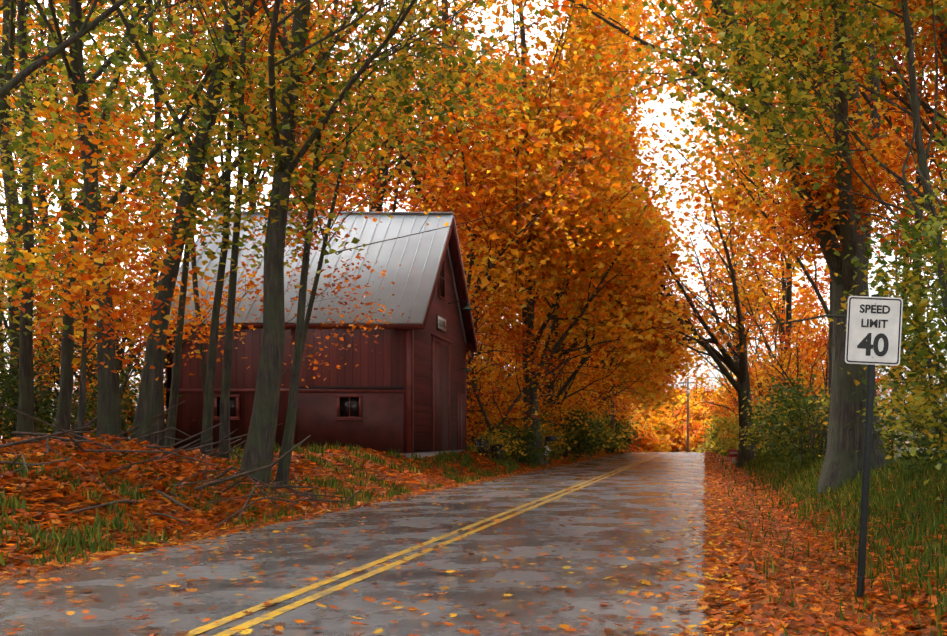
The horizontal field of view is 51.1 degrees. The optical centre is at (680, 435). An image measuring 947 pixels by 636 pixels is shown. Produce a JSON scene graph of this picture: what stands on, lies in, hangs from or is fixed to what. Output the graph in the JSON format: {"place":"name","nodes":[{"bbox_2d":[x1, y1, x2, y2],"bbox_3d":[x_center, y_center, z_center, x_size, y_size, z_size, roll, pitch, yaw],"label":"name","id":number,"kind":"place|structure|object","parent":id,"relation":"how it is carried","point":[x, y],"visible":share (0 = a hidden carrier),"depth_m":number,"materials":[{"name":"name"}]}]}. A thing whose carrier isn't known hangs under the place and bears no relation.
{"place":"outdoors","nodes":[
{"label":"outdoors","id":0,"kind":"place"},
{"bbox_2d":[0,452,713,635],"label":"road","id":1,"kind":"structure","parent":0,"point":[111,611],"depth_m":9.25,"materials":[{"name":"grey asphalt"}]},
{"bbox_2d":[183,452,665,635],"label":"road centre lines","id":2,"kind":"object","parent":1,"relation":"on","point":[245,625],"visible":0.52,"depth_m":8.74,"materials":[{"name":"yellow paint"}]},
{"bbox_2d":[0,449,946,635],"bbox_3d":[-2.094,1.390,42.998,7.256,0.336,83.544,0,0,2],"label":"fallen leaves","id":3,"kind":"object","parent":1,"relation":"on","point":[735,592],"depth_m":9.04,"materials":[{"name":"orange plant"}]},
{"bbox_2d":[0,436,946,635],"bbox_3d":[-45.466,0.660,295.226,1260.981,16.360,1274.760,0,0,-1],"label":"ground","id":4,"kind":"structure","parent":0,"point":[394,478],"depth_m":13.21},
{"bbox_2d":[0,0,15,136],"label":"tree","id":5,"kind":"object","parent":4,"relation":"on","point":[11,44],"visible":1,"depth_m":18.41,"materials":[{"name":"brown plant"}]},
{"bbox_2d":[0,93,57,273],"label":"sapling tree","id":6,"kind":"object","parent":4,"relation":"on","point":[35,177],"visible":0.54,"depth_m":21.96,"materials":[{"name":"orange plant"}]},
{"bbox_2d":[0,350,90,442],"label":"bush","id":7,"kind":"object","parent":4,"relation":"on","point":[8,411],"visible":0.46,"depth_m":25.79,"materials":[{"name":"green plant"}]},
{"bbox_2d":[0,0,127,98],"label":"leaning tree","id":8,"kind":"object","parent":4,"relation":"on","point":[18,78],"visible":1,"depth_m":15.44,"materials":[{"name":"brown plant"}]},
{"bbox_2d":[0,191,129,439],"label":"tree","id":9,"kind":"object","parent":4,"relation":"on","point":[5,281],"visible":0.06,"depth_m":33.84,"materials":[{"name":"orange plant"}]},
{"bbox_2d":[0,215,143,441],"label":"tree","id":10,"kind":"object","parent":4,"relation":"on","point":[14,288],"visible":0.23,"depth_m":29.12,"materials":[{"name":"orange plant"}]},
{"bbox_2d":[0,322,182,446],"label":"bush","id":11,"kind":"object","parent":4,"relation":"on","point":[90,406],"visible":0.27,"depth_m":26.69,"materials":[{"name":"green plant"}]},
{"bbox_2d":[2,173,182,437],"bbox_3d":[-18.354,-4.083,34.572,12.504,9.886,8.912,0,0,-1],"label":"tree","id":12,"kind":"object","parent":4,"relation":"on","point":[134,341],"visible":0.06,"depth_m":33.84,"materials":[{"name":"orange plant"}]},
{"bbox_2d":[12,140,191,388],"bbox_3d":[-15.528,-3.786,25.811,4.470,8.974,3.485,0,0,-1],"label":"sapling tree","id":13,"kind":"object","parent":4,"relation":"on","point":[75,332],"visible":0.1,"depth_m":25.80,"materials":[{"name":"orange plant"}]},
{"bbox_2d":[0,56,211,457],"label":"sapling tree","id":14,"kind":"object","parent":4,"relation":"on","point":[90,278],"visible":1,"depth_m":15.66,"materials":[{"name":"orange plant"}]},
{"bbox_2d":[0,218,211,444],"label":"tree","id":15,"kind":"object","parent":4,"relation":"on","point":[92,369],"visible":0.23,"depth_m":29.74,"materials":[{"name":"orange plant"}]},
{"bbox_2d":[54,0,188,447],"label":"tree","id":16,"kind":"object","parent":4,"relation":"on","point":[63,414],"visible":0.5,"depth_m":19.77,"materials":[{"name":"brown plant"}]},
{"bbox_2d":[0,0,256,446],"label":"tree","id":17,"kind":"object","parent":4,"relation":"on","point":[107,412],"visible":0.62,"depth_m":18.46,"materials":[{"name":"orange plant"}]},
{"bbox_2d":[0,0,256,427],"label":"tree","id":18,"kind":"object","parent":4,"relation":"on","point":[43,196],"visible":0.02,"depth_m":45.70,"materials":[{"name":"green plant"}]},
{"bbox_2d":[57,175,200,445],"bbox_3d":[-13.568,-3.104,23.419,3.477,7.624,3.020,0,0,39],"label":"sapling tree","id":19,"kind":"object","parent":4,"relation":"on","point":[137,326],"visible":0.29,"depth_m":23.46,"materials":[{"name":"orange plant"}]},
{"bbox_2d":[0,0,263,125],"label":"tree","id":20,"kind":"object","parent":4,"relation":"on","point":[22,18],"visible":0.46,"depth_m":19.75,"materials":[{"name":"green plant"}]},
{"bbox_2d":[0,0,265,442],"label":"tree","id":21,"kind":"object","parent":4,"relation":"on","point":[7,178],"visible":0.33,"depth_m":29.51,"materials":[{"name":"green plant"}]},
{"bbox_2d":[0,0,294,437],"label":"tree","id":22,"kind":"object","parent":4,"relation":"on","point":[46,114],"visible":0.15,"depth_m":37.08,"materials":[{"name":"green plant"}]},
{"bbox_2d":[16,0,315,438],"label":"tree","id":23,"kind":"object","parent":4,"relation":"on","point":[26,395],"visible":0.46,"depth_m":22.50,"materials":[{"name":"brown plant"}]},
{"bbox_2d":[0,368,361,527],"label":"dead branches","id":24,"kind":"object","parent":4,"relation":"on","point":[46,437],"visible":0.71,"depth_m":15.73,"materials":[{"name":"brown wood"}]},
{"bbox_2d":[0,433,362,534],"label":"leaf-covered mound","id":25,"kind":"object","parent":4,"relation":"on","point":[58,445],"visible":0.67,"depth_m":15.49,"materials":[{"name":"orange plant"}]},
{"bbox_2d":[108,70,345,445],"bbox_3d":[-10.378,-4.042,21.655,4.502,9.390,4.405,0,0,-1],"label":"sapling tree","id":26,"kind":"object","parent":4,"relation":"on","point":[203,331],"visible":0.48,"depth_m":21.93,"materials":[{"name":"orange plant"}]},
{"bbox_2d":[159,0,324,448],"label":"tree","id":27,"kind":"object","parent":4,"relation":"on","point":[203,364],"visible":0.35,"depth_m":24.82,"materials":[{"name":"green plant"}]},
{"bbox_2d":[44,0,474,211],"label":"tree","id":28,"kind":"object","parent":4,"relation":"on","point":[343,182],"visible":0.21,"depth_m":41.21,"materials":[{"name":"orange plant"}]},
{"bbox_2d":[0,441,576,569],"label":"grass verge tufts","id":29,"kind":"object","parent":4,"relation":"on","point":[74,540],"visible":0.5,"depth_m":15.02,"materials":[{"name":"green plant"}]},
{"bbox_2d":[105,0,471,443],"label":"tree","id":30,"kind":"object","parent":4,"relation":"on","point":[156,95],"visible":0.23,"depth_m":26.15,"materials":[{"name":"green plant"}]},
{"bbox_2d":[0,0,586,452],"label":"tree","id":31,"kind":"object","parent":4,"relation":"on","point":[148,400],"visible":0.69,"depth_m":18.87,"materials":[{"name":"orange plant"}]},
{"bbox_2d":[164,0,444,448],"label":"tree","id":32,"kind":"object","parent":4,"relation":"on","point":[172,412],"visible":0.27,"depth_m":21.25,"materials":[{"name":"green plant"}]},
{"bbox_2d":[129,0,494,211],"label":"tree","id":33,"kind":"object","parent":4,"relation":"on","point":[391,189],"visible":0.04,"depth_m":50.63,"materials":[{"name":"orange plant"}]},
{"bbox_2d":[148,211,477,457],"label":"barn","id":34,"kind":"structure","parent":4,"relation":"on","point":[401,387],"depth_m":30.00,"materials":[{"name":"red wood"}]},
{"bbox_2d":[193,0,443,453],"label":"tree","id":35,"kind":"object","parent":4,"relation":"on","point":[207,419],"visible":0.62,"depth_m":19.64,"materials":[{"name":"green plant"}]},
{"bbox_2d":[231,88,410,387],"bbox_3d":[-9.828,-4.393,25.842,4.904,10.206,3.923,0,0,-16],"label":"sapling tree","id":36,"kind":"object","parent":4,"relation":"on","point":[338,287],"visible":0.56,"depth_m":25.54,"materials":[{"name":"orange plant"}]},
{"bbox_2d":[84,0,581,486],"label":"tree","id":37,"kind":"object","parent":4,"relation":"on","point":[260,443],"visible":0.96,"depth_m":18.39,"materials":[{"name":"orange plant"}]},
{"bbox_2d":[227,0,441,256],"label":"tree","id":38,"kind":"object","parent":4,"relation":"on","point":[367,146],"visible":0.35,"depth_m":27.11,"materials":[{"name":"orange plant"}]},
{"bbox_2d":[156,0,529,459],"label":"tree","id":39,"kind":"object","parent":4,"relation":"on","point":[224,428],"visible":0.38,"depth_m":19.38,"materials":[{"name":"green plant"}]},
{"bbox_2d":[226,0,494,211],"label":"tree","id":40,"kind":"object","parent":4,"relation":"on","point":[339,196],"visible":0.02,"depth_m":56.81,"materials":[{"name":"orange plant"}]},
{"bbox_2d":[199,0,522,485],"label":"tree","id":41,"kind":"object","parent":4,"relation":"on","point":[283,470],"visible":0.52,"depth_m":19.30,"materials":[{"name":"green plant"}]},
{"bbox_2d":[276,0,612,211],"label":"tree","id":42,"kind":"object","parent":4,"relation":"on","point":[483,60],"visible":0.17,"depth_m":41.71,"materials":[{"name":"orange plant"}]},
{"bbox_2d":[224,0,684,414],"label":"tree","id":43,"kind":"object","parent":4,"relation":"on","point":[252,95],"visible":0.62,"depth_m":22.36,"materials":[{"name":"orange plant"}]},
{"bbox_2d":[389,0,552,373],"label":"tree","id":44,"kind":"object","parent":4,"relation":"on","point":[492,58],"depth_m":61.53,"materials":[{"name":"orange plant"}]},
{"bbox_2d":[0,446,946,635],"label":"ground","id":45,"kind":"structure","parent":4,"relation":"on","point":[12,485],"depth_m":13.24,"materials":[{"name":"orange plant"}]},
{"bbox_2d":[475,438,504,459],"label":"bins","id":46,"kind":"object","parent":45,"relation":"on","point":[493,448],"visible":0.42,"depth_m":38.73,"materials":[{"name":"black plastic"}]},
{"bbox_2d":[304,0,664,446],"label":"tree","id":47,"kind":"object","parent":4,"relation":"on","point":[454,142],"visible":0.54,"depth_m":39.34,"materials":[{"name":"orange plant"}]},
{"bbox_2d":[466,425,526,462],"bbox_3d":[-7.655,0.360,38.675,2.979,1.635,2.525,0,0,-1],"label":"bush","id":48,"kind":"object","parent":4,"relation":"on","point":[494,440],"visible":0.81,"depth_m":38.54,"materials":[{"name":"green plant"}]},
{"bbox_2d":[466,345,547,443],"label":"tree","id":49,"kind":"object","parent":4,"relation":"on","point":[487,409],"visible":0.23,"depth_m":42.42,"materials":[{"name":"orange plant"}]},
{"bbox_2d":[466,279,561,440],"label":"tree","id":50,"kind":"object","parent":4,"relation":"on","point":[481,347],"visible":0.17,"depth_m":46.73,"materials":[{"name":"orange plant"}]},
{"bbox_2d":[482,420,558,466],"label":"bush","id":51,"kind":"object","parent":4,"relation":"on","point":[525,437],"visible":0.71,"depth_m":40.42,"materials":[{"name":"green plant"}]},
{"bbox_2d":[482,370,568,444],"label":"tree","id":52,"kind":"object","parent":4,"relation":"on","point":[542,405],"visible":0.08,"depth_m":49.73,"materials":[{"name":"orange plant"}]},
{"bbox_2d":[481,406,576,460],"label":"bush","id":53,"kind":"object","parent":4,"relation":"on","point":[551,432],"visible":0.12,"depth_m":45.90,"materials":[{"name":"green plant"}]},
{"bbox_2d":[464,275,618,447],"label":"tree","id":54,"kind":"object","parent":4,"relation":"on","point":[494,312],"visible":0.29,"depth_m":40.82,"materials":[{"name":"orange plant"}]},
{"bbox_2d":[479,327,606,444],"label":"tree","id":55,"kind":"object","parent":4,"relation":"on","point":[577,374],"visible":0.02,"depth_m":58.72,"materials":[{"name":"orange plant"}]},
{"bbox_2d":[476,312,621,450],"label":"tree","id":56,"kind":"object","parent":4,"relation":"on","point":[565,396],"visible":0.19,"depth_m":51.78,"materials":[{"name":"orange plant"}]},
{"bbox_2d":[423,0,679,435],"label":"tree","id":57,"kind":"object","parent":4,"relation":"on","point":[561,72],"visible":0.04,"depth_m":55.06,"materials":[{"name":"orange plant"}]},
{"bbox_2d":[384,0,736,464],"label":"tree","id":58,"kind":"object","parent":4,"relation":"on","point":[576,256],"visible":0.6,"depth_m":40.51,"materials":[{"name":"orange plant"}]},
{"bbox_2d":[521,379,605,433],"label":"tree","id":59,"kind":"object","parent":4,"relation":"on","point":[589,406],"visible":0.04,"depth_m":65.11,"materials":[{"name":"orange plant"}]},
{"bbox_2d":[402,0,726,455],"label":"tree","id":60,"kind":"object","parent":4,"relation":"on","point":[592,336],"visible":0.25,"depth_m":50.17,"materials":[{"name":"orange plant"}]},
{"bbox_2d":[470,0,684,358],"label":"tree","id":61,"kind":"object","parent":4,"relation":"on","point":[648,136],"visible":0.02,"depth_m":73.18,"materials":[{"name":"orange plant"}]},
{"bbox_2d":[552,408,615,458],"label":"bush","id":62,"kind":"object","parent":4,"relation":"on","point":[585,439],"visible":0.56,"depth_m":54.22,"materials":[{"name":"green plant"}]},
{"bbox_2d":[557,408,633,454],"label":"bush","id":63,"kind":"object","parent":4,"relation":"on","point":[607,434],"visible":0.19,"depth_m":62.14,"materials":[{"name":"green plant"}]},
{"bbox_2d":[468,0,730,447],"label":"tree","id":64,"kind":"object","parent":4,"relation":"on","point":[667,156],"visible":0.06,"depth_m":58.94,"materials":[{"name":"orange plant"}]},
{"bbox_2d":[565,336,648,432],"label":"tree","id":65,"kind":"object","parent":4,"relation":"on","point":[601,385],"visible":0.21,"depth_m":67.11,"materials":[{"name":"orange plant"}]},
{"bbox_2d":[576,412,644,453],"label":"bush","id":66,"kind":"object","parent":4,"relation":"on","point":[618,427],"visible":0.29,"depth_m":70.76,"materials":[{"name":"green plant"}]},
{"bbox_2d":[440,69,791,467],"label":"maple","id":67,"kind":"object","parent":4,"relation":"on","point":[737,365],"visible":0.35,"depth_m":52.09,"materials":[{"name":"orange plant"}]},
{"bbox_2d":[596,384,640,431],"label":"tree","id":68,"kind":"object","parent":4,"relation":"on","point":[622,405],"visible":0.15,"depth_m":85.80,"materials":[{"name":"orange plant"}]},
{"bbox_2d":[534,1,709,446],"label":"tree","id":69,"kind":"object","parent":4,"relation":"on","point":[630,365],"visible":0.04,"depth_m":70.55,"materials":[{"name":"orange plant"}]},
{"bbox_2d":[566,109,709,448],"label":"tree","id":70,"kind":"object","parent":4,"relation":"on","point":[665,387],"visible":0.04,"depth_m":81.47,"materials":[{"name":"orange plant"}]},
{"bbox_2d":[591,177,700,417],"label":"tree","id":71,"kind":"object","parent":4,"relation":"on","point":[672,187],"depth_m":95.15,"materials":[{"name":"orange plant"}]},
{"bbox_2d":[616,417,676,451],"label":"bush","id":72,"kind":"object","parent":4,"relation":"on","point":[648,442],"visible":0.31,"depth_m":120.16,"materials":[{"name":"orange plant"}]},
{"bbox_2d":[630,397,694,451],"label":"tree","id":73,"kind":"object","parent":4,"relation":"on","point":[667,426],"visible":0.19,"depth_m":154.13,"materials":[{"name":"orange plant"}]},
{"bbox_2d":[415,0,940,493],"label":"maple","id":74,"kind":"object","parent":4,"relation":"on","point":[843,460],"visible":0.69,"depth_m":22.40,"materials":[{"name":"orange plant"}]},
{"bbox_2d":[641,395,715,427],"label":"tree","id":75,"kind":"object","parent":4,"relation":"on","point":[698,413],"visible":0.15,"depth_m":170.87,"materials":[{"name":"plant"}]},
{"bbox_2d":[666,405,722,454],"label":"tree","id":76,"kind":"object","parent":4,"relation":"on","point":[694,438],"visible":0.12,"depth_m":149.34,"materials":[{"name":"orange plant"}]},
{"bbox_2d":[680,355,718,420],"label":"tree","id":77,"kind":"object","parent":4,"relation":"on","point":[696,396],"visible":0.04,"depth_m":220.98,"materials":[{"name":"orange plant"}]},
{"bbox_2d":[689,422,734,456],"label":"bush","id":78,"kind":"object","parent":4,"relation":"on","point":[716,450],"visible":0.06,"depth_m":118.26,"materials":[{"name":"yellow plant"}]},
{"bbox_2d":[693,402,737,454],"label":"bush","id":79,"kind":"object","parent":4,"relation":"on","point":[715,436],"visible":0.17,"depth_m":81.97,"materials":[{"name":"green plant"}]},
{"bbox_2d":[657,97,806,404],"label":"tree","id":80,"kind":"object","parent":4,"relation":"on","point":[741,294],"visible":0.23,"depth_m":77.87,"materials":[{"name":"orange plant"}]},
{"bbox_2d":[682,162,781,383],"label":"tree","id":81,"kind":"object","parent":4,"relation":"on","point":[712,319],"visible":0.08,"depth_m":98.42,"materials":[{"name":"orange plant"}]},
{"bbox_2d":[700,373,770,436],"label":"tree","id":82,"kind":"object","parent":4,"relation":"on","point":[720,408],"visible":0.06,"depth_m":89.49,"materials":[{"name":"orange plant"}]},
{"bbox_2d":[710,399,773,451],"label":"bush","id":83,"kind":"object","parent":4,"relation":"on","point":[734,424],"visible":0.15,"depth_m":59.04,"materials":[{"name":"orange plant"}]},
{"bbox_2d":[715,390,772,443],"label":"tree","id":84,"kind":"object","parent":4,"relation":"on","point":[729,415],"visible":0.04,"depth_m":69.56,"materials":[{"name":"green plant"}]},
{"bbox_2d":[682,345,809,425],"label":"tree","id":85,"kind":"object","parent":4,"relation":"on","point":[753,373],"visible":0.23,"depth_m":73.00,"materials":[{"name":"orange plant"}]},
{"bbox_2d":[653,9,839,394],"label":"tree","id":86,"kind":"object","parent":4,"relation":"on","point":[788,293],"visible":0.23,"depth_m":62.77,"materials":[{"name":"orange plant"}]},
{"bbox_2d":[587,0,946,286],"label":"lime tree","id":87,"kind":"object","parent":4,"relation":"on","point":[751,66],"visible":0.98,"depth_m":17.14,"materials":[{"name":"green plant"}]},
{"bbox_2d":[721,243,824,397],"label":"tree","id":88,"kind":"object","parent":4,"relation":"on","point":[776,329],"visible":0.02,"depth_m":124.11,"materials":[{"name":"orange plant"}]},
{"bbox_2d":[675,64,876,395],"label":"tree","id":89,"kind":"object","parent":4,"relation":"on","point":[811,297],"visible":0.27,"depth_m":83.38,"materials":[{"name":"orange plant"}]},
{"bbox_2d":[732,374,820,455],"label":"bush","id":90,"kind":"object","parent":4,"relation":"on","point":[753,415],"visible":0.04,"depth_m":48.09,"materials":[{"name":"green plant"}]},
{"bbox_2d":[619,0,946,268],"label":"tree","id":91,"kind":"object","parent":4,"relation":"on","point":[927,108],"visible":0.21,"depth_m":30.65,"materials":[{"name":"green plant"}]},
{"bbox_2d":[642,0,945,392],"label":"tree","id":92,"kind":"object","parent":4,"relation":"on","point":[746,186],"visible":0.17,"depth_m":40.47,"materials":[{"name":"orange plant"}]},
{"bbox_2d":[726,379,881,459],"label":"bush","id":93,"kind":"object","parent":4,"relation":"on","point":[751,429],"visible":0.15,"depth_m":40.78,"materials":[{"name":"green plant"}]},
{"bbox_2d":[735,315,882,434],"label":"tree","id":94,"kind":"object","parent":4,"relation":"on","point":[765,385],"visible":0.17,"depth_m":55.34,"materials":[{"name":"orange plant"}]},
{"bbox_2d":[745,367,891,466],"bbox_3d":[4.968,-0.565,33.109,5.592,3.862,5.286,0,0,-1],"label":"bush","id":95,"kind":"object","parent":4,"relation":"on","point":[786,429],"visible":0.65,"depth_m":32.33,"materials":[{"name":"green plant"}]},
{"bbox_2d":[715,442,946,635],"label":"grass","id":96,"kind":"structure","parent":4,"relation":"on","point":[902,476],"depth_m":15.69,"materials":[{"name":"green plant"}]},
{"bbox_2d":[722,464,946,635],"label":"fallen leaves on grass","id":97,"kind":"object","parent":4,"relation":"on","point":[867,631],"visible":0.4,"depth_m":10.53,"materials":[{"name":"orange plant"}]},
{"bbox_2d":[755,312,917,446],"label":"tree","id":98,"kind":"object","parent":4,"relation":"on","point":[822,341],"visible":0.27,"depth_m":44.78,"materials":[{"name":"orange plant"}]},
{"bbox_2d":[750,68,946,487],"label":"tree","id":99,"kind":"object","parent":4,"relation":"on","point":[937,249],"visible":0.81,"depth_m":14.08,"materials":[{"name":"green plant"}]},
{"bbox_2d":[776,23,946,443],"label":"tree","id":100,"kind":"object","parent":4,"relation":"on","point":[900,242],"visible":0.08,"depth_m":57.12,"materials":[{"name":"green plant"}]},
{"bbox_2d":[790,0,946,447],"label":"tree","id":101,"kind":"object","parent":4,"relation":"on","point":[917,179],"visible":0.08,"depth_m":44.46,"materials":[{"name":"green plant"}]},
{"bbox_2d":[845,294,902,596],"bbox_3d":[2.084,0.289,10.668,0.610,3.750,0.100,3,-1,3],"label":"speed limit sign","id":102,"kind":"object","parent":4,"relation":"on","point":[873,330],"visible":0.98,"depth_m":10.66,"materials":[{"name":"white metal"}]},
{"bbox_2d":[808,367,946,455],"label":"bush","id":103,"kind":"object","parent":4,"relation":"on","point":[885,419],"visible":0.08,"depth_m":26.53,"materials":[{"name":"green plant"}]},
{"bbox_2d":[834,197,946,478],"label":"bush","id":104,"kind":"object","parent":4,"relation":"on","point":[936,430],"visible":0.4,"depth_m":18.15,"materials":[{"name":"green plant"}]},
{"bbox_2d":[856,0,946,206],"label":"tree","id":105,"kind":"object","parent":4,"relation":"on","point":[929,59],"visible":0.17,"depth_m":33.23,"materials":[{"name":"orange plant"}]},
{"bbox_2d":[868,0,946,169],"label":"tree","id":106,"kind":"object","parent":4,"relation":"on","point":[940,9],"visible":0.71,"depth_m":27.54,"materials":[{"name":"orange plant"}]},
{"bbox_2d":[0,0,946,441],"label":"sky","id":107,"kind":"structure","parent":0,"point":[670,121],"materials":[{"name":"white"}]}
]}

